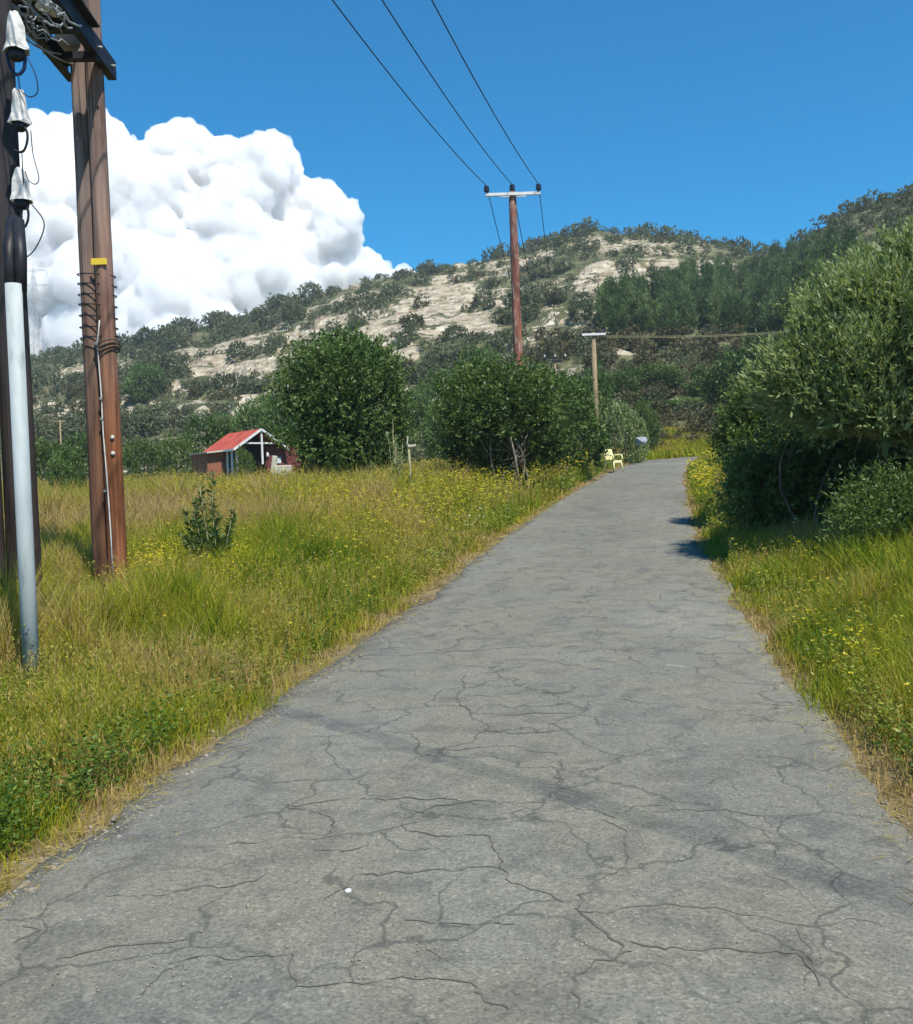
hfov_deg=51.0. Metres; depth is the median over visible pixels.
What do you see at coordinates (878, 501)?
green bush
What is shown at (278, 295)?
hillside shrub
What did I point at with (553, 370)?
bush
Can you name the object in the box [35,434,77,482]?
bush
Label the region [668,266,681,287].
pine tree
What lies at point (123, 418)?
hillside shrub
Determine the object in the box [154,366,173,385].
hillside shrub
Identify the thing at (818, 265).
pine tree
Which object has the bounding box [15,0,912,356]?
sky
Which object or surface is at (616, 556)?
road
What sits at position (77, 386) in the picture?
hillside shrub
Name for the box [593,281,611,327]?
pine tree
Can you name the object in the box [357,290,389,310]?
hillside shrub
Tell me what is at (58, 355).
hillside scrub
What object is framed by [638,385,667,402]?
hillside shrub
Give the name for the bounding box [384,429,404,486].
sapling
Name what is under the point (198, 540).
shrub
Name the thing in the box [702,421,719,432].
hillside shrub
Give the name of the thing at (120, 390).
hillside shrub
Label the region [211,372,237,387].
hillside shrub
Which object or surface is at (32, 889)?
edge gravel
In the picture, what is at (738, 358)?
bush
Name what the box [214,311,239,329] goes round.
hillside shrub
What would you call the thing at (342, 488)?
yellow field flowers
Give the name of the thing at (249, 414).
bush
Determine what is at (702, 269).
pine tree
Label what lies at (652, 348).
hillside shrub
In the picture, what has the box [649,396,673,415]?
hillside shrub
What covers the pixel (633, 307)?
pine tree
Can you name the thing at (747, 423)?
green roadside shrub
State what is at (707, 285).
pine tree
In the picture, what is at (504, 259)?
power line
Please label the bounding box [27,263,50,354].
lattice pylon
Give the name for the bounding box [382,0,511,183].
power line
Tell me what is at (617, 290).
pine tree
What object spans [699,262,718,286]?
pine tree
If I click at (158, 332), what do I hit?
hillside shrub
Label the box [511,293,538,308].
hillside shrub
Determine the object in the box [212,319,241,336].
hillside shrub
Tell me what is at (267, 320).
hillside shrub
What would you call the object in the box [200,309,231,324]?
hillside shrub
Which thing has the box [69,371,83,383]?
hillside shrub
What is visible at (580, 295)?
hillside shrub
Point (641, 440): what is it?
tied sack
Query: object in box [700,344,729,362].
hillside shrub
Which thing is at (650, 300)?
pine tree
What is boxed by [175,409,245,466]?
bush
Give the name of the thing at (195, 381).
hillside shrub
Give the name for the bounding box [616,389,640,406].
hillside shrub
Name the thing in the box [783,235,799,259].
pine tree
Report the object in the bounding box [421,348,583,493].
pale stemmed bush
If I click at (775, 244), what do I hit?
pine tree
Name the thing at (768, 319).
pine tree
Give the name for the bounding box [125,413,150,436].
hillside shrub
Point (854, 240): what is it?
pine tree
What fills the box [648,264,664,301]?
pine tree
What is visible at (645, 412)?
bush
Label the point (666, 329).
hillside shrub
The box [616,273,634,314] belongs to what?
pine tree
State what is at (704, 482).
yellow verge flowers
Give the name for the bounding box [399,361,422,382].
hillside shrub
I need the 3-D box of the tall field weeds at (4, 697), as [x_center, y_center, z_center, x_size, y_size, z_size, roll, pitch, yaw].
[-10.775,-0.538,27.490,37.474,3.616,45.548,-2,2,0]
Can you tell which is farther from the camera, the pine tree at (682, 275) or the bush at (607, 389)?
the pine tree at (682, 275)
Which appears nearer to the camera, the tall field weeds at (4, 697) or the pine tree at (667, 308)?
the tall field weeds at (4, 697)
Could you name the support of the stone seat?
on the ground at (446, 299)
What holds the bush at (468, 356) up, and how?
on the ground at (446, 299)
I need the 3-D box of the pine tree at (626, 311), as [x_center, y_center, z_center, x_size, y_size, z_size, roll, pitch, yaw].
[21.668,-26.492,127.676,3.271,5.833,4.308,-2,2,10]
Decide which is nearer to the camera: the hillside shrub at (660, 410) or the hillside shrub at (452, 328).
the hillside shrub at (660, 410)
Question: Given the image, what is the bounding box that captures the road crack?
[13,635,910,1007]
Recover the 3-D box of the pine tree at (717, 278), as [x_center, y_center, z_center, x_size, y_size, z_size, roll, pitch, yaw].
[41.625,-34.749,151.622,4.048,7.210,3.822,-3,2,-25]
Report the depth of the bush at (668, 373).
93.07 m
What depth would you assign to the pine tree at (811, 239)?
154.97 m
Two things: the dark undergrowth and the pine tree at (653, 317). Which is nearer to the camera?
the dark undergrowth
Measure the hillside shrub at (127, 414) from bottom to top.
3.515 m
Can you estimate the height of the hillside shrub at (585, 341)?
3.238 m
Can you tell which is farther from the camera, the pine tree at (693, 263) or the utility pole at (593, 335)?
the pine tree at (693, 263)
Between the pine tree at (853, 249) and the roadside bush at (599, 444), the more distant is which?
the pine tree at (853, 249)
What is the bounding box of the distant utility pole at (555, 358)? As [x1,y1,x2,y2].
[543,354,565,374]
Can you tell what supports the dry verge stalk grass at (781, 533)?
on the ground at (446, 299)
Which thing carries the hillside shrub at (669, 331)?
on the ground at (446, 299)
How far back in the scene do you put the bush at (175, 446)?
71.28 m
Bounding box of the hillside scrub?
[0,183,912,463]
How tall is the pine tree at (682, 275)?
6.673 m
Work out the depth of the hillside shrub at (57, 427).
120.05 m
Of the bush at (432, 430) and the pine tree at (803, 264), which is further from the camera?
the pine tree at (803, 264)
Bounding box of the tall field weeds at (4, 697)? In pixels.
[0,447,608,802]
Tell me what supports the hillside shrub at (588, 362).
on the ground at (446, 299)
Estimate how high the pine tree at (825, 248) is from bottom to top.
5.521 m
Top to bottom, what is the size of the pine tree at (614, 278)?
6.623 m
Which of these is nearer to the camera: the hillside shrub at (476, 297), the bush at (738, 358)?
the bush at (738, 358)
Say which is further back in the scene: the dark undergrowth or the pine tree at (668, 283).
the pine tree at (668, 283)
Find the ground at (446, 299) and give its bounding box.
[0,193,912,896]
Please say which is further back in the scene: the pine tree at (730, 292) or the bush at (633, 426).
the pine tree at (730, 292)
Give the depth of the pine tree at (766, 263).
177.99 m
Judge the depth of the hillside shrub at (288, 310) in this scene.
221.61 m
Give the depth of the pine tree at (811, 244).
150.03 m
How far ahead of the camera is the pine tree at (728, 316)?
122.67 m
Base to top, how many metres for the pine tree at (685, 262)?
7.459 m
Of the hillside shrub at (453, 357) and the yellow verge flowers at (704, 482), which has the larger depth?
the hillside shrub at (453, 357)
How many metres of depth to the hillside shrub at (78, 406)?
137.88 m
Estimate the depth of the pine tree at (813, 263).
122.96 m
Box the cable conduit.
[3,214,39,688]
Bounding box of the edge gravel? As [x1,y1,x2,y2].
[0,535,910,923]
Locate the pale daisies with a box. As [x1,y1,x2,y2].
[451,508,835,531]
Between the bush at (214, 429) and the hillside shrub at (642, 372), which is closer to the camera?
the bush at (214, 429)
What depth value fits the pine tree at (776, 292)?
120.97 m
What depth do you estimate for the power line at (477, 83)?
20.87 m
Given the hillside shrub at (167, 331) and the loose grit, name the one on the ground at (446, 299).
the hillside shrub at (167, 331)
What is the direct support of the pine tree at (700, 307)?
on the ground at (446, 299)
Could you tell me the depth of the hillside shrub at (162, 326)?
256.46 m
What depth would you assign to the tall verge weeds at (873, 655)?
8.73 m
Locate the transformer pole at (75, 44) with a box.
[0,0,127,609]
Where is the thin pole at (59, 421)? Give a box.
[54,420,65,444]
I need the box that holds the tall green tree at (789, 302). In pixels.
[746,223,910,447]
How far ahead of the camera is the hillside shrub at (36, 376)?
203.91 m
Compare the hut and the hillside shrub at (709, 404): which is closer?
the hut
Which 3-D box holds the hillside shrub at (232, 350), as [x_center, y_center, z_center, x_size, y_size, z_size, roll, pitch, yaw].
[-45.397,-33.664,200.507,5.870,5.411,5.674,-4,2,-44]
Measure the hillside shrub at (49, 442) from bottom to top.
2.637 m
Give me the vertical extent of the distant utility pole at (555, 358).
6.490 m
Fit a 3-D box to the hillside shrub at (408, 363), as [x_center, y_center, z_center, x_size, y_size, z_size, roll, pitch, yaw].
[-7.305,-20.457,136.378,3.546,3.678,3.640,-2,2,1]
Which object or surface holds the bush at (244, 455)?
on the ground at (446, 299)
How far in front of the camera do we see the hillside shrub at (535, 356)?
119.55 m
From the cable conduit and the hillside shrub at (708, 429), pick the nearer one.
the cable conduit
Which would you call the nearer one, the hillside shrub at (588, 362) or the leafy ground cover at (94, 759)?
the leafy ground cover at (94, 759)
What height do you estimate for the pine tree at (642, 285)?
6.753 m
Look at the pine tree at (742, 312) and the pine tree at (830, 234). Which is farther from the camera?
the pine tree at (830, 234)
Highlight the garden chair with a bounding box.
[603,449,623,471]
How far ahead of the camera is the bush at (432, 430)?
61.53 m
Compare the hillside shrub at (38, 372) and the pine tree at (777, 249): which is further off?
the hillside shrub at (38, 372)
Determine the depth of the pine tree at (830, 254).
119.97 m
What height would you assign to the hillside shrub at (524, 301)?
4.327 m
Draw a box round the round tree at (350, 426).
[248,318,431,480]
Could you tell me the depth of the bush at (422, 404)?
82.74 m
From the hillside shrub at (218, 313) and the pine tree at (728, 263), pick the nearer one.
the pine tree at (728, 263)
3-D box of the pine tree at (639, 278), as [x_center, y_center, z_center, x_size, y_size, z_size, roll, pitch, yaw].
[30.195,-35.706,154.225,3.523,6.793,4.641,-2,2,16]
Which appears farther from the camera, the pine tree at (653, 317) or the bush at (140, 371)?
the bush at (140, 371)
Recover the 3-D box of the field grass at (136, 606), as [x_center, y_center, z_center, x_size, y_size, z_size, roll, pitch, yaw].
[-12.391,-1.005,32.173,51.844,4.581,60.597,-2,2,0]
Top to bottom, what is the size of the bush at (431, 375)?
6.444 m
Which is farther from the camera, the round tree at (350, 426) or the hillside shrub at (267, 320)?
the hillside shrub at (267, 320)
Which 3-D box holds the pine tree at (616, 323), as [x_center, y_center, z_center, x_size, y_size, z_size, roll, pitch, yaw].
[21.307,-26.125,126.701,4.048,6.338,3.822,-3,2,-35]
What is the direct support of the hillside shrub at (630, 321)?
on the ground at (446, 299)
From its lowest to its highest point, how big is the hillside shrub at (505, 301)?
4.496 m
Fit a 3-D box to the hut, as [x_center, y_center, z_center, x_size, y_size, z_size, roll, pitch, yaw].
[-12.189,-3.200,57.771,6.801,3.389,4.542,-3,2,-38]
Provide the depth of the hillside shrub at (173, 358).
192.13 m
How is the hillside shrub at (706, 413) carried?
on the ground at (446, 299)
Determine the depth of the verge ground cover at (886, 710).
7.56 m
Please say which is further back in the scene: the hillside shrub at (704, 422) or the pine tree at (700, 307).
the pine tree at (700, 307)
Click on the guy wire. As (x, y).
(529, 278)
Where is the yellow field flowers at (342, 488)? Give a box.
[28,449,587,683]
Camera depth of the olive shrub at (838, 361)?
12.83 m
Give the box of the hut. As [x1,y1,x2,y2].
[189,428,302,478]
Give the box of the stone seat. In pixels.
[271,456,291,475]
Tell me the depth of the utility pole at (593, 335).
51.71 m
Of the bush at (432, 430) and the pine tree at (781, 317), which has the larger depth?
the pine tree at (781, 317)
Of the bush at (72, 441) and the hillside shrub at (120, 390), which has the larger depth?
the hillside shrub at (120, 390)
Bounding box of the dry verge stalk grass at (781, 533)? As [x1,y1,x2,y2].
[719,516,912,752]
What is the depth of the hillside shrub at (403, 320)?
167.53 m
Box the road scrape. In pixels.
[666,664,689,667]
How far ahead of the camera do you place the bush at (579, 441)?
49.45 m
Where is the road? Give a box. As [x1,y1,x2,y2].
[0,456,912,1023]
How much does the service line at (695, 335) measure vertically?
1.630 m
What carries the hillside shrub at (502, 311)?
on the ground at (446, 299)
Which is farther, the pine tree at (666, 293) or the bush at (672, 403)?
the pine tree at (666, 293)
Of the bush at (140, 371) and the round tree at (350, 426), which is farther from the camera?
the bush at (140, 371)
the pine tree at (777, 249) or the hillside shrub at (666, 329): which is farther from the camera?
the pine tree at (777, 249)
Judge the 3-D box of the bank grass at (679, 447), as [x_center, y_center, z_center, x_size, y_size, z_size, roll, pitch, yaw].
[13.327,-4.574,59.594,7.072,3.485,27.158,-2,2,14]
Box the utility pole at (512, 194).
[483,183,541,468]
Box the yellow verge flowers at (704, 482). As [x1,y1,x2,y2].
[686,449,911,685]
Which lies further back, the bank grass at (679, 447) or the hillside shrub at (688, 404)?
the hillside shrub at (688, 404)
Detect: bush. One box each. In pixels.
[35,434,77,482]
[43,446,88,491]
[48,430,124,478]
[121,360,167,402]
[122,436,179,478]
[157,433,193,476]
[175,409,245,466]
[229,395,271,432]
[233,444,256,478]
[256,393,303,444]
[401,379,437,436]
[414,365,452,422]
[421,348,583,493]
[421,397,455,460]
[443,341,507,380]
[527,371,611,474]
[533,363,585,437]
[560,394,599,450]
[566,358,617,444]
[587,367,645,398]
[600,395,650,463]
[625,362,687,388]
[631,396,660,452]
[632,400,691,409]
[671,395,715,406]
[679,360,739,406]
[711,328,776,397]
[810,454,912,549]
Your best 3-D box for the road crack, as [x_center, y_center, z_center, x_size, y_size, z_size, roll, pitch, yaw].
[0.413,1.347,6.041,3.423,0.105,6.429,-2,2,8]
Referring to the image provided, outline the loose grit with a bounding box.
[4,593,899,991]
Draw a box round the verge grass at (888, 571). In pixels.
[683,452,912,820]
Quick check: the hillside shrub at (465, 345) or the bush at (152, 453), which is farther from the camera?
the hillside shrub at (465, 345)
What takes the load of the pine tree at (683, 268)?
on the ground at (446, 299)
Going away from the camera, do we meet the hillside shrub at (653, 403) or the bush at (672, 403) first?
the hillside shrub at (653, 403)
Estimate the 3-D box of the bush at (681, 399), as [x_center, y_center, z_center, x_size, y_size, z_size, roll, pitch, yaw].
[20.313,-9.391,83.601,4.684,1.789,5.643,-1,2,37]
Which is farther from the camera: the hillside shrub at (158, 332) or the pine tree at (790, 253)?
the hillside shrub at (158, 332)
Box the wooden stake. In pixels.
[406,436,415,486]
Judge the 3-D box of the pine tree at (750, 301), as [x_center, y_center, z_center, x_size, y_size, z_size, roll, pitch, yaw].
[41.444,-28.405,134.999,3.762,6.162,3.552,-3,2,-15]
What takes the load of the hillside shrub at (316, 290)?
on the ground at (446, 299)
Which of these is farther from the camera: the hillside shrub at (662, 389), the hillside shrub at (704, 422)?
the hillside shrub at (662, 389)
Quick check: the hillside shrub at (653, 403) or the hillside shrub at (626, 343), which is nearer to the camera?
the hillside shrub at (653, 403)
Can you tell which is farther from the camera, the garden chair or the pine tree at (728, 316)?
the pine tree at (728, 316)
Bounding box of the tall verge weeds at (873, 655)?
[697,480,912,683]
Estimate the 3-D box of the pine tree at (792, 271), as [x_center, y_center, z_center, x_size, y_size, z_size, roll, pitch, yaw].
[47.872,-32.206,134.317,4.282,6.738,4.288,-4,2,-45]
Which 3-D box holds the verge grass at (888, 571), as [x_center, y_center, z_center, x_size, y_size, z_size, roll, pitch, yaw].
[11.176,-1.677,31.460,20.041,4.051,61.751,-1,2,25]
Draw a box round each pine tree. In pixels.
[592,274,615,313]
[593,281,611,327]
[603,274,618,313]
[604,275,625,305]
[605,292,629,336]
[609,292,629,332]
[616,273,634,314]
[627,299,639,328]
[628,281,655,317]
[628,299,647,329]
[631,288,654,331]
[633,271,651,294]
[643,290,655,311]
[646,301,657,330]
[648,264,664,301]
[651,266,672,288]
[651,297,663,329]
[655,294,680,333]
[657,274,677,306]
[658,273,675,304]
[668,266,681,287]
[672,285,700,331]
[674,254,690,276]
[675,261,693,284]
[677,270,690,289]
[686,256,699,273]
[686,274,703,300]
[689,267,700,275]
[690,287,705,323]
[695,291,710,321]
[698,260,711,277]
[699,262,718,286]
[701,279,712,293]
[703,286,723,324]
[711,272,728,289]
[712,256,724,274]
[717,295,738,330]
[718,257,738,283]
[723,284,744,308]
[731,290,754,331]
[734,264,748,291]
[742,255,757,272]
[742,271,758,296]
[742,291,755,331]
[747,256,760,274]
[750,277,768,320]
[751,294,784,339]
[752,291,770,322]
[754,256,771,275]
[767,280,787,312]
[768,239,784,255]
[770,245,783,264]
[772,261,789,284]
[773,288,796,333]
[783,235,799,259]
[784,244,796,262]
[784,260,803,291]
[785,255,797,266]
[789,276,811,310]
[793,253,812,286]
[798,238,807,259]
[800,227,817,257]
[800,242,807,259]
[806,256,819,276]
[807,238,817,259]
[814,257,825,272]
[818,225,840,256]
[819,239,835,262]
[825,247,838,266]
[834,236,863,261]
[835,226,863,255]
[845,242,863,260]
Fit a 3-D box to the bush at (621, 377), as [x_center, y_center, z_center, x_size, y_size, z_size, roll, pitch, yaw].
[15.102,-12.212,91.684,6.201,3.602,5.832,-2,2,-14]
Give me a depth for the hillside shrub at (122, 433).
123.57 m
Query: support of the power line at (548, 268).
attached to the utility pole at (512, 194)
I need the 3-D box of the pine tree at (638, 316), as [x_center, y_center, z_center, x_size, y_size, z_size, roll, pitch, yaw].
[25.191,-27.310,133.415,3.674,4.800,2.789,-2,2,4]
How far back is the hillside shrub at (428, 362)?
133.46 m
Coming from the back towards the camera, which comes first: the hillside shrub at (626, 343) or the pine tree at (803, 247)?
the pine tree at (803, 247)
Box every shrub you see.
[31,369,42,379]
[31,370,48,392]
[35,437,59,454]
[41,420,73,441]
[44,418,82,437]
[63,383,83,396]
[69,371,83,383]
[69,397,84,414]
[116,331,134,347]
[119,382,124,398]
[120,378,141,390]
[120,404,131,417]
[120,413,134,431]
[121,411,150,434]
[121,429,127,440]
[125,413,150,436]
[132,403,164,420]
[134,325,160,346]
[136,412,167,435]
[140,367,169,387]
[145,335,176,353]
[150,350,184,373]
[151,437,161,451]
[152,324,174,341]
[153,322,176,339]
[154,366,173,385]
[157,323,188,343]
[170,316,195,332]
[177,469,237,566]
[178,412,205,430]
[183,376,214,396]
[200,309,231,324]
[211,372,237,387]
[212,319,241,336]
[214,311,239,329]
[225,339,252,362]
[251,316,277,331]
[264,292,287,310]
[280,299,305,323]
[297,280,324,300]
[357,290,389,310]
[395,358,414,372]
[396,427,423,445]
[398,311,424,329]
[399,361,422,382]
[415,358,440,376]
[445,323,467,339]
[449,344,462,362]
[455,340,476,360]
[471,287,497,303]
[488,307,523,323]
[493,325,512,350]
[499,289,524,308]
[505,289,532,310]
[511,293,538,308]
[523,350,548,367]
[528,287,551,307]
[538,334,575,356]
[567,299,594,321]
[568,289,593,306]
[571,334,601,352]
[581,350,614,372]
[615,329,641,350]
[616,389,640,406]
[624,319,642,332]
[630,339,660,362]
[631,363,652,376]
[637,408,664,420]
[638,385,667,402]
[646,382,677,398]
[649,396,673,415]
[653,321,685,346]
[656,321,679,339]
[659,322,689,338]
[673,399,700,416]
[689,398,718,415]
[691,413,723,432]
[698,403,721,417]
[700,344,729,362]
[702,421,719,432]
[703,350,823,496]
[730,205,912,528]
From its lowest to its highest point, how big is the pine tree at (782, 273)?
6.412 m
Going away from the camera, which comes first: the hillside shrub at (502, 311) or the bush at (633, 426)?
the bush at (633, 426)
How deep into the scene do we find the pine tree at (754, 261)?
183.44 m
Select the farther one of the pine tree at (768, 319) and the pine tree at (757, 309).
the pine tree at (757, 309)
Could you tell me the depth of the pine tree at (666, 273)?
152.01 m
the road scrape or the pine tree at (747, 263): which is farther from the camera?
the pine tree at (747, 263)
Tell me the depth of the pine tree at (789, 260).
153.07 m
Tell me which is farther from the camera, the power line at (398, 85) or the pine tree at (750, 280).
the pine tree at (750, 280)
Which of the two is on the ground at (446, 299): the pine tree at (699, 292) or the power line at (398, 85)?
the pine tree at (699, 292)
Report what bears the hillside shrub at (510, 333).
on the ground at (446, 299)
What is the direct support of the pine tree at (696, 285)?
on the ground at (446, 299)
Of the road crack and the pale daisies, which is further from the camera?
the pale daisies
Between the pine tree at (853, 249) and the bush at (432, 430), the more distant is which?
the pine tree at (853, 249)
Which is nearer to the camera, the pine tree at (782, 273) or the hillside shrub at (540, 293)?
the pine tree at (782, 273)
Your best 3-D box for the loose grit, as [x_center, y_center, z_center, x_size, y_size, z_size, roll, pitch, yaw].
[0.654,1.247,7.534,3.596,0.217,9.712,-2,2,10]
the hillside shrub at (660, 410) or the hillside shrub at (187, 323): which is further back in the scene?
the hillside shrub at (187, 323)
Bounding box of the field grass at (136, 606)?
[0,440,636,895]
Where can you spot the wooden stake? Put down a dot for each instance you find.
(409, 446)
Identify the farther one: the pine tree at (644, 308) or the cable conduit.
the pine tree at (644, 308)
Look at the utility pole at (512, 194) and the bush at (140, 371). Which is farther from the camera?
the bush at (140, 371)
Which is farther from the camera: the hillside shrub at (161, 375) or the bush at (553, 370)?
the hillside shrub at (161, 375)
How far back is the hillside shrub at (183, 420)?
124.42 m
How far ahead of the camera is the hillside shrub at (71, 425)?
121.43 m
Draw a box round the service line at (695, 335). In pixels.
[601,331,783,337]
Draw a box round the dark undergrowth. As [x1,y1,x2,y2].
[707,418,912,535]
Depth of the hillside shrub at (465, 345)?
137.50 m
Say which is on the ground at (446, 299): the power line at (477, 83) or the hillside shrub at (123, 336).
the hillside shrub at (123, 336)
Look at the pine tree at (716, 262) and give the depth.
193.78 m
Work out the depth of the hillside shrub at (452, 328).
150.19 m
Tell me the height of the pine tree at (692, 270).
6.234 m
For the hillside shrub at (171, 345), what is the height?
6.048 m
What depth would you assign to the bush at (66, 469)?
39.68 m
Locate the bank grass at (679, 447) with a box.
[626,425,719,460]
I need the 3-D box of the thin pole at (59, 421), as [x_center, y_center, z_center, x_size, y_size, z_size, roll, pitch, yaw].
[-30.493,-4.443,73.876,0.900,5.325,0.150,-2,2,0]
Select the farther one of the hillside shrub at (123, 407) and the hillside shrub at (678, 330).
the hillside shrub at (123, 407)
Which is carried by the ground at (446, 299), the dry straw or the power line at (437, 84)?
the dry straw
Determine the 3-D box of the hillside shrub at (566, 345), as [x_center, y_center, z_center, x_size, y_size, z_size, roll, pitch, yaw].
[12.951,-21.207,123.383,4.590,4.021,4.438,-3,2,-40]
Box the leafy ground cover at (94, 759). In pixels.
[0,455,625,856]
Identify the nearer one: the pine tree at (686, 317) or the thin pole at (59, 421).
the thin pole at (59, 421)
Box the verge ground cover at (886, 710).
[686,455,912,771]
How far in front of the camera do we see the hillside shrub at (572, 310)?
150.96 m
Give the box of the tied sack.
[635,437,646,444]
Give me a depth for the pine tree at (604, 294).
134.43 m
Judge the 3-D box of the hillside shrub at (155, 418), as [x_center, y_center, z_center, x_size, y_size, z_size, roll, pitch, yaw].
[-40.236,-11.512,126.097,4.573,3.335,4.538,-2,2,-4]
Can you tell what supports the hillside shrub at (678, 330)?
on the ground at (446, 299)
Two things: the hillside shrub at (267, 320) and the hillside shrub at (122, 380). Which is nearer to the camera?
the hillside shrub at (122, 380)
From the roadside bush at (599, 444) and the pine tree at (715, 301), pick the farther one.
the pine tree at (715, 301)
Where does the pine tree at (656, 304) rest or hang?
on the ground at (446, 299)
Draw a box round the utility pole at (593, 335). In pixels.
[582,329,605,437]
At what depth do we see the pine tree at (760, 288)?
133.71 m
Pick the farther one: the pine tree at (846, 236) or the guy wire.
the pine tree at (846, 236)
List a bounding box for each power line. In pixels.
[332,0,485,184]
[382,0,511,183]
[431,0,538,183]
[489,197,541,356]
[539,195,564,355]
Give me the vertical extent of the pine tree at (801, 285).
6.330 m
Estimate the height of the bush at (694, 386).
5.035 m
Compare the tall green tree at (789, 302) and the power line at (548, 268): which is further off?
the power line at (548, 268)
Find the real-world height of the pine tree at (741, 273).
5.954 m
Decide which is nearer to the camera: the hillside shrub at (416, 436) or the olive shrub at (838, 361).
the olive shrub at (838, 361)
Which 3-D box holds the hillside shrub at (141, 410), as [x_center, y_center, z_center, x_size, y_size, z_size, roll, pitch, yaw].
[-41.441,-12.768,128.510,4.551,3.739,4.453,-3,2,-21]
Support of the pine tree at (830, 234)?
on the ground at (446, 299)
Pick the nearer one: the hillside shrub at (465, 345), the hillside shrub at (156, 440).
the hillside shrub at (156, 440)
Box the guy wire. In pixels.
[517,212,551,355]
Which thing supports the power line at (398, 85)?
attached to the utility pole at (512, 194)
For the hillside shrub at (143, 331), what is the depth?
253.79 m
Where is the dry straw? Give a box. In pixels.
[0,500,912,918]

